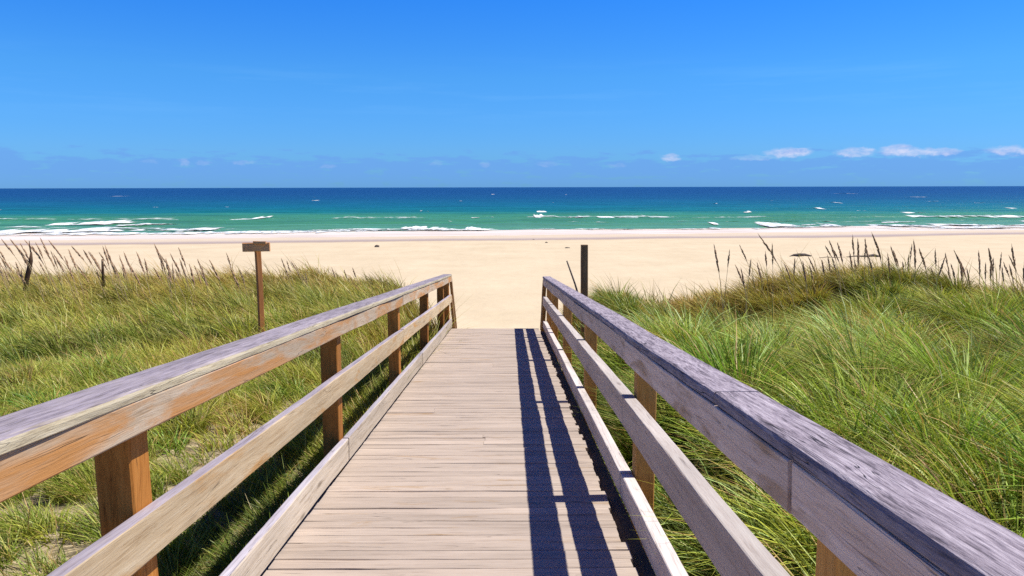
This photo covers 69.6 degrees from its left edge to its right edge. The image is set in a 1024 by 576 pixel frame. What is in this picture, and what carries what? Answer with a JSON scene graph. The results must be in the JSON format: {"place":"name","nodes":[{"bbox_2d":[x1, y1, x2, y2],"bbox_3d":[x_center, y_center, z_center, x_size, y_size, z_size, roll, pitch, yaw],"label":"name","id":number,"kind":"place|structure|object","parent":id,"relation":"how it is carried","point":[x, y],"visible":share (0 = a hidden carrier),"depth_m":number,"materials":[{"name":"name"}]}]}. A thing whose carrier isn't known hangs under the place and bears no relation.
{"place":"outdoors","nodes":[
{"label":"outdoors","id":0,"kind":"place"},
{"bbox_2d":[0,228,1023,575],"bbox_3d":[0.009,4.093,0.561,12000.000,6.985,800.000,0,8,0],"label":"ground","id":1,"kind":"structure","parent":0,"point":[498,280],"depth_m":40.43,"materials":[{"name":"beige sand"}]},
{"bbox_2d":[1,239,24,271],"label":"seed stalk","id":2,"kind":"object","parent":1,"relation":"on","point":[8,247],"visible":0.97,"depth_m":12.30,"materials":[{"name":"brown plant"}]},
{"bbox_2d":[11,240,44,296],"bbox_3d":[-7.181,-0.184,10.960,0.469,1.112,0.046,0,8,-2],"label":"seed stalk","id":3,"kind":"object","parent":1,"relation":"on","point":[19,250],"visible":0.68,"depth_m":10.91,"materials":[{"name":"brown plant"}]},
{"bbox_2d":[20,243,39,284],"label":"seed stalk","id":4,"kind":"object","parent":1,"relation":"on","point":[26,254],"visible":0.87,"depth_m":11.96,"materials":[{"name":"brown plant"}]},
{"bbox_2d":[21,252,47,310],"bbox_3d":[-6.761,-0.025,10.438,0.299,1.020,0.034,-2,8,-12],"label":"seed stalk","id":5,"kind":"object","parent":1,"relation":"on","point":[32,273],"visible":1,"depth_m":10.38,"materials":[{"name":"beige plant"}]},
{"bbox_2d":[35,242,50,281],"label":"seed stalk","id":6,"kind":"object","parent":1,"relation":"on","point":[40,252],"visible":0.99,"depth_m":12.15,"materials":[{"name":"brown plant"}]},
{"bbox_2d":[31,245,57,291],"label":"seed stalk","id":7,"kind":"object","parent":1,"relation":"on","point":[39,257],"visible":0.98,"depth_m":11.02,"materials":[{"name":"brown plant"}]},
{"bbox_2d":[40,238,64,294],"bbox_3d":[-6.884,-0.200,11.076,0.311,1.154,0.048,-2,8,-16],"label":"seed stalk","id":8,"kind":"object","parent":1,"relation":"on","point":[46,250],"visible":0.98,"depth_m":11.00,"materials":[{"name":"brown plant"}]},
{"bbox_2d":[44,250,62,284],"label":"seed stalk","id":9,"kind":"object","parent":1,"relation":"on","point":[53,263],"visible":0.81,"depth_m":12.24,"materials":[{"name":"brown plant"}]},
{"bbox_2d":[50,250,61,282],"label":"seed stalk","id":10,"kind":"object","parent":1,"relation":"on","point":[55,263],"visible":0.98,"depth_m":11.80,"materials":[{"name":"brown plant"}]},
{"bbox_2d":[48,240,77,287],"bbox_3d":[-7.234,-0.253,11.926,0.433,1.075,0.034,-1,8,-8],"label":"seed stalk","id":11,"kind":"object","parent":1,"relation":"on","point":[58,253],"visible":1,"depth_m":11.86,"materials":[{"name":"brown plant"}]},
{"bbox_2d":[53,253,74,296],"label":"seed stalk","id":12,"kind":"object","parent":1,"relation":"on","point":[60,265],"visible":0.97,"depth_m":10.78,"materials":[{"name":"brown plant"}]},
{"bbox_2d":[64,256,79,303],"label":"seed stalk","id":13,"kind":"object","parent":1,"relation":"on","point":[66,261],"visible":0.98,"depth_m":10.88,"materials":[{"name":"beige plant"}]},
{"bbox_2d":[68,249,84,298],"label":"seed stalk","id":14,"kind":"object","parent":1,"relation":"on","point":[73,261],"visible":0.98,"depth_m":11.27,"materials":[{"name":"brown plant"}]},
{"bbox_2d":[72,247,106,299],"bbox_3d":[-6.360,-0.108,11.142,0.493,1.083,0.041,-2,8,-12],"label":"seed stalk","id":15,"kind":"object","parent":1,"relation":"on","point":[79,255],"visible":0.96,"depth_m":11.06,"materials":[{"name":"brown plant"}]},
{"bbox_2d":[83,250,101,284],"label":"seed stalk","id":16,"kind":"object","parent":1,"relation":"on","point":[86,255],"visible":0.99,"depth_m":11.49,"materials":[{"name":"brown plant"}]},
{"bbox_2d":[88,252,106,283],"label":"seed stalk","id":17,"kind":"object","parent":1,"relation":"on","point":[95,262],"visible":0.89,"depth_m":11.96,"materials":[{"name":"brown plant"}]},
{"bbox_2d":[103,247,112,282],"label":"seed stalk","id":18,"kind":"object","parent":1,"relation":"on","point":[105,254],"visible":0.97,"depth_m":11.80,"materials":[{"name":"brown plant"}]},
{"bbox_2d":[105,246,117,283],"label":"seed stalk","id":19,"kind":"object","parent":1,"relation":"on","point":[109,259],"visible":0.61,"depth_m":11.46,"materials":[{"name":"brown plant"}]},
{"bbox_2d":[101,259,121,305],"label":"seed stalk","id":20,"kind":"object","parent":1,"relation":"on","point":[111,278],"visible":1,"depth_m":10.50,"materials":[{"name":"beige plant"}]},
{"bbox_2d":[109,257,124,300],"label":"seed stalk","id":21,"kind":"object","parent":1,"relation":"on","point":[116,275],"visible":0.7,"depth_m":11.03,"materials":[{"name":"beige plant"}]},
{"bbox_2d":[111,263,128,304],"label":"seed stalk","id":22,"kind":"object","parent":1,"relation":"on","point":[119,278],"visible":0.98,"depth_m":10.92,"materials":[{"name":"beige plant"}]},
{"bbox_2d":[119,255,127,280],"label":"seed stalk","id":23,"kind":"object","parent":1,"relation":"on","point":[123,267],"visible":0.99,"depth_m":11.55,"materials":[{"name":"brown plant"}]},
{"bbox_2d":[123,251,138,298],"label":"seed stalk","id":24,"kind":"object","parent":1,"relation":"on","point":[130,269],"visible":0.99,"depth_m":11.12,"materials":[{"name":"brown plant"}]},
{"bbox_2d":[130,266,144,295],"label":"seed stalk","id":25,"kind":"object","parent":1,"relation":"on","point":[136,277],"visible":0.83,"depth_m":11.28,"materials":[{"name":"beige plant"}]},
{"bbox_2d":[136,252,152,303],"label":"seed stalk","id":26,"kind":"object","parent":1,"relation":"on","point":[139,260],"visible":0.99,"depth_m":10.83,"materials":[{"name":"beige plant"}]},
{"bbox_2d":[144,258,148,279],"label":"seed stalk","id":27,"kind":"object","parent":1,"relation":"on","point":[146,267],"visible":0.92,"depth_m":12.60,"materials":[{"name":"brown plant"}]},
{"bbox_2d":[154,244,170,289],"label":"seed stalk","id":28,"kind":"object","parent":1,"relation":"on","point":[157,251],"visible":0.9,"depth_m":11.29,"materials":[{"name":"brown plant"}]},
{"bbox_2d":[165,259,172,301],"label":"seed stalk","id":29,"kind":"object","parent":1,"relation":"on","point":[167,267],"visible":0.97,"depth_m":10.70,"materials":[{"name":"beige plant"}]},
{"bbox_2d":[172,263,175,296],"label":"seed stalk","id":30,"kind":"object","parent":1,"relation":"on","point":[173,277],"visible":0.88,"depth_m":10.81,"materials":[{"name":"beige plant"}]},
{"bbox_2d":[160,254,187,306],"bbox_3d":[-4.912,-0.021,10.729,0.397,0.979,0.033,0,8,-2],"label":"seed stalk","id":31,"kind":"object","parent":1,"relation":"on","point":[173,275],"visible":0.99,"depth_m":10.69,"materials":[{"name":"beige plant"}]},
{"bbox_2d":[170,253,185,287],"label":"seed stalk","id":32,"kind":"object","parent":1,"relation":"on","point":[175,263],"visible":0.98,"depth_m":11.64,"materials":[{"name":"brown plant"}]},
{"bbox_2d":[180,260,193,306],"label":"seed stalk","id":33,"kind":"object","parent":1,"relation":"on","point":[181,264],"visible":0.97,"depth_m":10.47,"materials":[{"name":"beige plant"}]},
{"bbox_2d":[178,247,196,302],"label":"seed stalk","id":34,"kind":"object","parent":1,"relation":"on","point":[186,268],"visible":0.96,"depth_m":10.94,"materials":[{"name":"brown plant"}]},
{"bbox_2d":[189,264,195,294],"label":"seed stalk","id":35,"kind":"object","parent":1,"relation":"on","point":[192,276],"visible":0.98,"depth_m":11.77,"materials":[{"name":"beige plant"}]},
{"bbox_2d":[194,266,202,289],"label":"seed stalk","id":36,"kind":"object","parent":1,"relation":"on","point":[198,276],"visible":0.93,"depth_m":12.02,"materials":[{"name":"beige plant"}]},
{"bbox_2d":[202,268,209,304],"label":"seed stalk","id":37,"kind":"object","parent":1,"relation":"on","point":[205,280],"visible":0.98,"depth_m":10.54,"materials":[{"name":"beige plant"}]},
{"bbox_2d":[209,260,220,284],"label":"seed stalk","id":38,"kind":"object","parent":1,"relation":"on","point":[214,271],"visible":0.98,"depth_m":11.73,"materials":[{"name":"brown plant"}]},
{"bbox_2d":[230,267,241,294],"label":"seed stalk","id":39,"kind":"object","parent":1,"relation":"on","point":[234,277],"visible":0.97,"depth_m":10.96,"materials":[{"name":"beige plant"}]},
{"bbox_2d":[0,250,485,575],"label":"dune grass","id":40,"kind":"structure","parent":1,"relation":"on","point":[49,340],"depth_m":7.12,"materials":[{"name":"green plant"}]},
{"bbox_2d":[23,241,32,292],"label":"dead branch","id":41,"kind":"object","parent":40,"relation":"on","point":[28,273],"visible":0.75,"depth_m":11.31,"materials":[{"name":"brown wood"}]},
{"bbox_2d":[101,259,104,295],"bbox_3d":[-6.423,-0.146,11.557,0.061,0.617,0.043,0,8,0],"label":"thin stake","id":42,"kind":"object","parent":40,"relation":"on","point":[102,272],"visible":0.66,"depth_m":11.53,"materials":[{"name":"brown wood"}]},
{"bbox_2d":[242,241,269,332],"bbox_3d":[-2.961,0.249,8.658,0.317,1.616,0.170,0,8,0],"label":"wooden sign","id":43,"kind":"object","parent":1,"relation":"on","point":[257,248],"visible":0.85,"depth_m":8.62,"materials":[{"name":"brown wood"}]},
{"bbox_2d":[281,259,294,298],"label":"seed stalk","id":44,"kind":"object","parent":1,"relation":"on","point":[286,273],"visible":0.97,"depth_m":10.60,"materials":[{"name":"beige plant"}]},
{"bbox_2d":[260,328,655,575],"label":"boardwalk","id":45,"kind":"structure","parent":1,"relation":"on","point":[477,453],"depth_m":3.90,"materials":[{"name":"brown wood"}]},
{"bbox_2d":[0,274,456,575],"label":"railing","id":46,"kind":"object","parent":45,"relation":"attached to","point":[107,425],"visible":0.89,"depth_m":2.28,"materials":[{"name":"brown wood"}]},
{"bbox_2d":[540,276,1023,575],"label":"railing","id":47,"kind":"object","parent":45,"relation":"attached to","point":[855,510],"visible":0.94,"depth_m":1.79,"materials":[{"name":"grey wood"}]},
{"bbox_2d":[0,225,1023,239],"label":"water edge","id":48,"kind":"object","parent":1,"relation":"on","point":[98,236],"visible":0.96,"depth_m":73.60,"materials":[{"name":"white liquid"}]},
{"bbox_2d":[566,261,577,291],"bbox_3d":[0.942,-0.065,11.098,0.255,0.701,0.031,0,8,0],"label":"stick","id":49,"kind":"object","parent":1,"relation":"on","point":[572,276],"visible":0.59,"depth_m":11.08,"materials":[{"name":"beige wood"}]},
{"bbox_2d":[581,245,587,338],"bbox_3d":[1.019,0.422,10.358,0.119,2.066,0.103,0,8,0],"label":"wooden post","id":50,"kind":"object","parent":1,"relation":"on","point":[584,269],"visible":0.4,"depth_m":10.22,"materials":[{"name":"brown wood"}]},
{"bbox_2d":[714,245,722,311],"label":"seed stalk","id":51,"kind":"object","parent":1,"relation":"on","point":[715,252],"visible":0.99,"depth_m":11.01,"materials":[{"name":"beige plant"}]},
{"bbox_2d":[722,249,729,320],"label":"seed stalk","id":52,"kind":"object","parent":1,"relation":"on","point":[726,277],"visible":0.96,"depth_m":10.51,"materials":[{"name":"beige plant"}]},
{"bbox_2d":[735,265,752,321],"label":"seed stalk","id":53,"kind":"object","parent":1,"relation":"on","point":[743,285],"visible":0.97,"depth_m":11.16,"materials":[{"name":"beige plant"}]},
{"bbox_2d":[741,269,747,319],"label":"seed stalk","id":54,"kind":"object","parent":1,"relation":"on","point":[743,280],"visible":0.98,"depth_m":10.84,"materials":[{"name":"beige plant"}]},
{"bbox_2d":[743,260,750,324],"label":"seed stalk","id":55,"kind":"object","parent":1,"relation":"on","point":[748,281],"visible":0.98,"depth_m":10.03,"materials":[{"name":"beige plant"}]},
{"bbox_2d":[739,244,756,292],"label":"seed stalk","id":56,"kind":"object","parent":1,"relation":"on","point":[746,260],"visible":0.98,"depth_m":11.29,"materials":[{"name":"brown plant"}]},
{"bbox_2d":[757,263,763,298],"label":"seed stalk","id":57,"kind":"object","parent":1,"relation":"on","point":[759,275],"visible":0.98,"depth_m":11.33,"materials":[{"name":"beige plant"}]},
{"bbox_2d":[765,251,767,301],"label":"seed stalk","id":58,"kind":"object","parent":1,"relation":"on","point":[766,266],"visible":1,"depth_m":11.28,"materials":[{"name":"beige plant"}]},
{"bbox_2d":[758,234,796,314],"bbox_3d":[3.913,-0.103,10.820,0.726,1.420,0.041,-1,8,-10],"label":"seed stalk","id":59,"kind":"object","parent":1,"relation":"on","point":[765,244],"visible":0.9,"depth_m":10.76,"materials":[{"name":"brown plant"}]},
{"bbox_2d":[792,259,795,306],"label":"seed stalk","id":60,"kind":"object","parent":1,"relation":"on","point":[793,274],"visible":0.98,"depth_m":11.19,"materials":[{"name":"beige plant"}]},
{"bbox_2d":[791,253,811,256],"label":"driftwood","id":61,"kind":"object","parent":1,"relation":"on","point":[801,254],"visible":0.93,"depth_m":42.39,"materials":[{"name":"wood"}]},
{"bbox_2d":[802,260,807,317],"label":"seed stalk","id":62,"kind":"object","parent":1,"relation":"on","point":[804,271],"visible":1,"depth_m":10.73,"materials":[{"name":"beige plant"}]},
{"bbox_2d":[829,241,841,300],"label":"seed stalk","id":63,"kind":"object","parent":1,"relation":"on","point":[836,262],"visible":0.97,"depth_m":10.89,"materials":[{"name":"brown plant"}]},
{"bbox_2d":[825,246,849,309],"bbox_3d":[4.516,-0.013,10.177,0.452,1.165,0.041,-1,8,-5],"label":"seed stalk","id":64,"kind":"object","parent":1,"relation":"on","point":[836,266],"visible":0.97,"depth_m":10.11,"materials":[{"name":"beige plant"}]},
{"bbox_2d":[837,242,844,274],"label":"seed stalk","id":65,"kind":"object","parent":1,"relation":"on","point":[840,252],"visible":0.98,"depth_m":11.73,"materials":[{"name":"brown plant"}]},
{"bbox_2d":[852,236,855,279],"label":"seed stalk","id":66,"kind":"object","parent":1,"relation":"on","point":[853,252],"visible":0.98,"depth_m":11.30,"materials":[{"name":"brown plant"}]},
{"bbox_2d":[857,238,858,266],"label":"seed stalk","id":67,"kind":"object","parent":1,"relation":"on","point":[857,252],"visible":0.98,"depth_m":11.55,"materials":[{"name":"brown plant"}]},
{"bbox_2d":[847,254,878,256],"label":"driftwood","id":68,"kind":"object","parent":1,"relation":"on","point":[871,255],"visible":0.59,"depth_m":41.73,"materials":[{"name":"wood"}]},
{"bbox_2d":[864,249,865,288],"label":"seed stalk","id":69,"kind":"object","parent":1,"relation":"on","point":[864,270],"visible":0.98,"depth_m":10.84,"materials":[{"name":"brown plant"}]},
{"bbox_2d":[864,239,869,282],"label":"seed stalk","id":70,"kind":"object","parent":1,"relation":"on","point":[866,253],"visible":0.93,"depth_m":11.11,"materials":[{"name":"brown plant"}]},
{"bbox_2d":[867,254,876,302],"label":"seed stalk","id":71,"kind":"object","parent":1,"relation":"on","point":[870,263],"visible":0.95,"depth_m":10.16,"materials":[{"name":"beige plant"}]},
{"bbox_2d":[872,234,884,281],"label":"seed stalk","id":72,"kind":"object","parent":1,"relation":"on","point":[877,246],"visible":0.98,"depth_m":10.98,"materials":[{"name":"brown plant"}]},
{"bbox_2d":[890,247,900,283],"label":"seed stalk","id":73,"kind":"object","parent":1,"relation":"on","point":[893,254],"visible":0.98,"depth_m":10.79,"materials":[{"name":"brown plant"}]},
{"bbox_2d":[913,239,916,287],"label":"seed stalk","id":74,"kind":"object","parent":1,"relation":"on","point":[914,250],"visible":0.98,"depth_m":10.55,"materials":[{"name":"brown plant"}]},
{"bbox_2d":[919,248,928,286],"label":"seed stalk","id":75,"kind":"object","parent":1,"relation":"on","point":[923,260],"visible":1,"depth_m":10.73,"materials":[{"name":"brown plant"}]},
{"bbox_2d":[934,258,944,290],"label":"seed stalk","id":76,"kind":"object","parent":1,"relation":"on","point":[940,271],"visible":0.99,"depth_m":10.68,"materials":[{"name":"brown plant"}]},
{"bbox_2d":[951,264,957,297],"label":"seed stalk","id":77,"kind":"object","parent":1,"relation":"on","point":[953,272],"visible":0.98,"depth_m":10.72,"materials":[{"name":"beige plant"}]},
{"bbox_2d":[959,263,962,289],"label":"seed stalk","id":78,"kind":"object","parent":1,"relation":"on","point":[961,272],"visible":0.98,"depth_m":10.74,"materials":[{"name":"beige plant"}]},
{"bbox_2d":[954,251,971,295],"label":"seed stalk","id":79,"kind":"object","parent":1,"relation":"on","point":[958,259],"visible":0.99,"depth_m":10.76,"materials":[{"name":"brown plant"}]},
{"bbox_2d":[978,250,980,287],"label":"seed stalk","id":80,"kind":"object","parent":1,"relation":"on","point":[979,267],"visible":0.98,"depth_m":11.24,"materials":[{"name":"brown plant"}]},
{"bbox_2d":[984,262,986,289],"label":"seed stalk","id":81,"kind":"object","parent":1,"relation":"on","point":[985,272],"visible":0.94,"depth_m":10.62,"materials":[{"name":"beige plant"}]},
{"bbox_2d":[988,248,992,278],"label":"seed stalk","id":82,"kind":"object","parent":1,"relation":"on","point":[990,257],"visible":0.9,"depth_m":11.25,"materials":[{"name":"brown plant"}]},
{"bbox_2d":[999,252,1001,276],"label":"seed stalk","id":83,"kind":"object","parent":1,"relation":"on","point":[1000,264],"visible":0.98,"depth_m":10.92,"materials":[{"name":"brown plant"}]},
{"bbox_2d":[1003,262,1013,290],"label":"seed stalk","id":84,"kind":"object","parent":1,"relation":"on","point":[1005,267],"visible":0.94,"depth_m":11.30,"materials":[{"name":"beige plant"}]},
{"bbox_2d":[1009,265,1014,289],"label":"seed stalk","id":85,"kind":"object","parent":1,"relation":"on","point":[1011,275],"visible":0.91,"depth_m":10.83,"materials":[{"name":"beige plant"}]},
{"bbox_2d":[1011,243,1018,296],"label":"seed stalk","id":86,"kind":"object","parent":1,"relation":"on","point":[1012,251],"visible":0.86,"depth_m":11.34,"materials":[{"name":"brown plant"}]},
{"bbox_2d":[1009,256,1023,292],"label":"seed stalk","id":87,"kind":"object","parent":1,"relation":"on","point":[1015,269],"visible":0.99,"depth_m":10.32,"materials":[{"name":"brown plant"}]},
{"bbox_2d":[0,186,1023,232],"bbox_3d":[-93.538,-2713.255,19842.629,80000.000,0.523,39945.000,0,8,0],"label":"sea","id":88,"kind":"structure","parent":0,"point":[497,208],"depth_m":167.15,"materials":[{"name":"liquid"}]},
{"bbox_2d":[0,193,1023,234],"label":"surf foam","id":89,"kind":"object","parent":88,"relation":"on","point":[103,229],"visible":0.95,"depth_m":82.19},
{"bbox_2d":[0,0,1023,187],"label":"sky","id":90,"kind":"structure","parent":0,"point":[94,93],"materials":[{"name":"blue"}]},
{"bbox_2d":[537,246,1023,575],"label":"dune grass","id":91,"kind":"structure","parent":0,"point":[935,399],"depth_m":5.27,"materials":[{"name":"green plant"}]}
]}

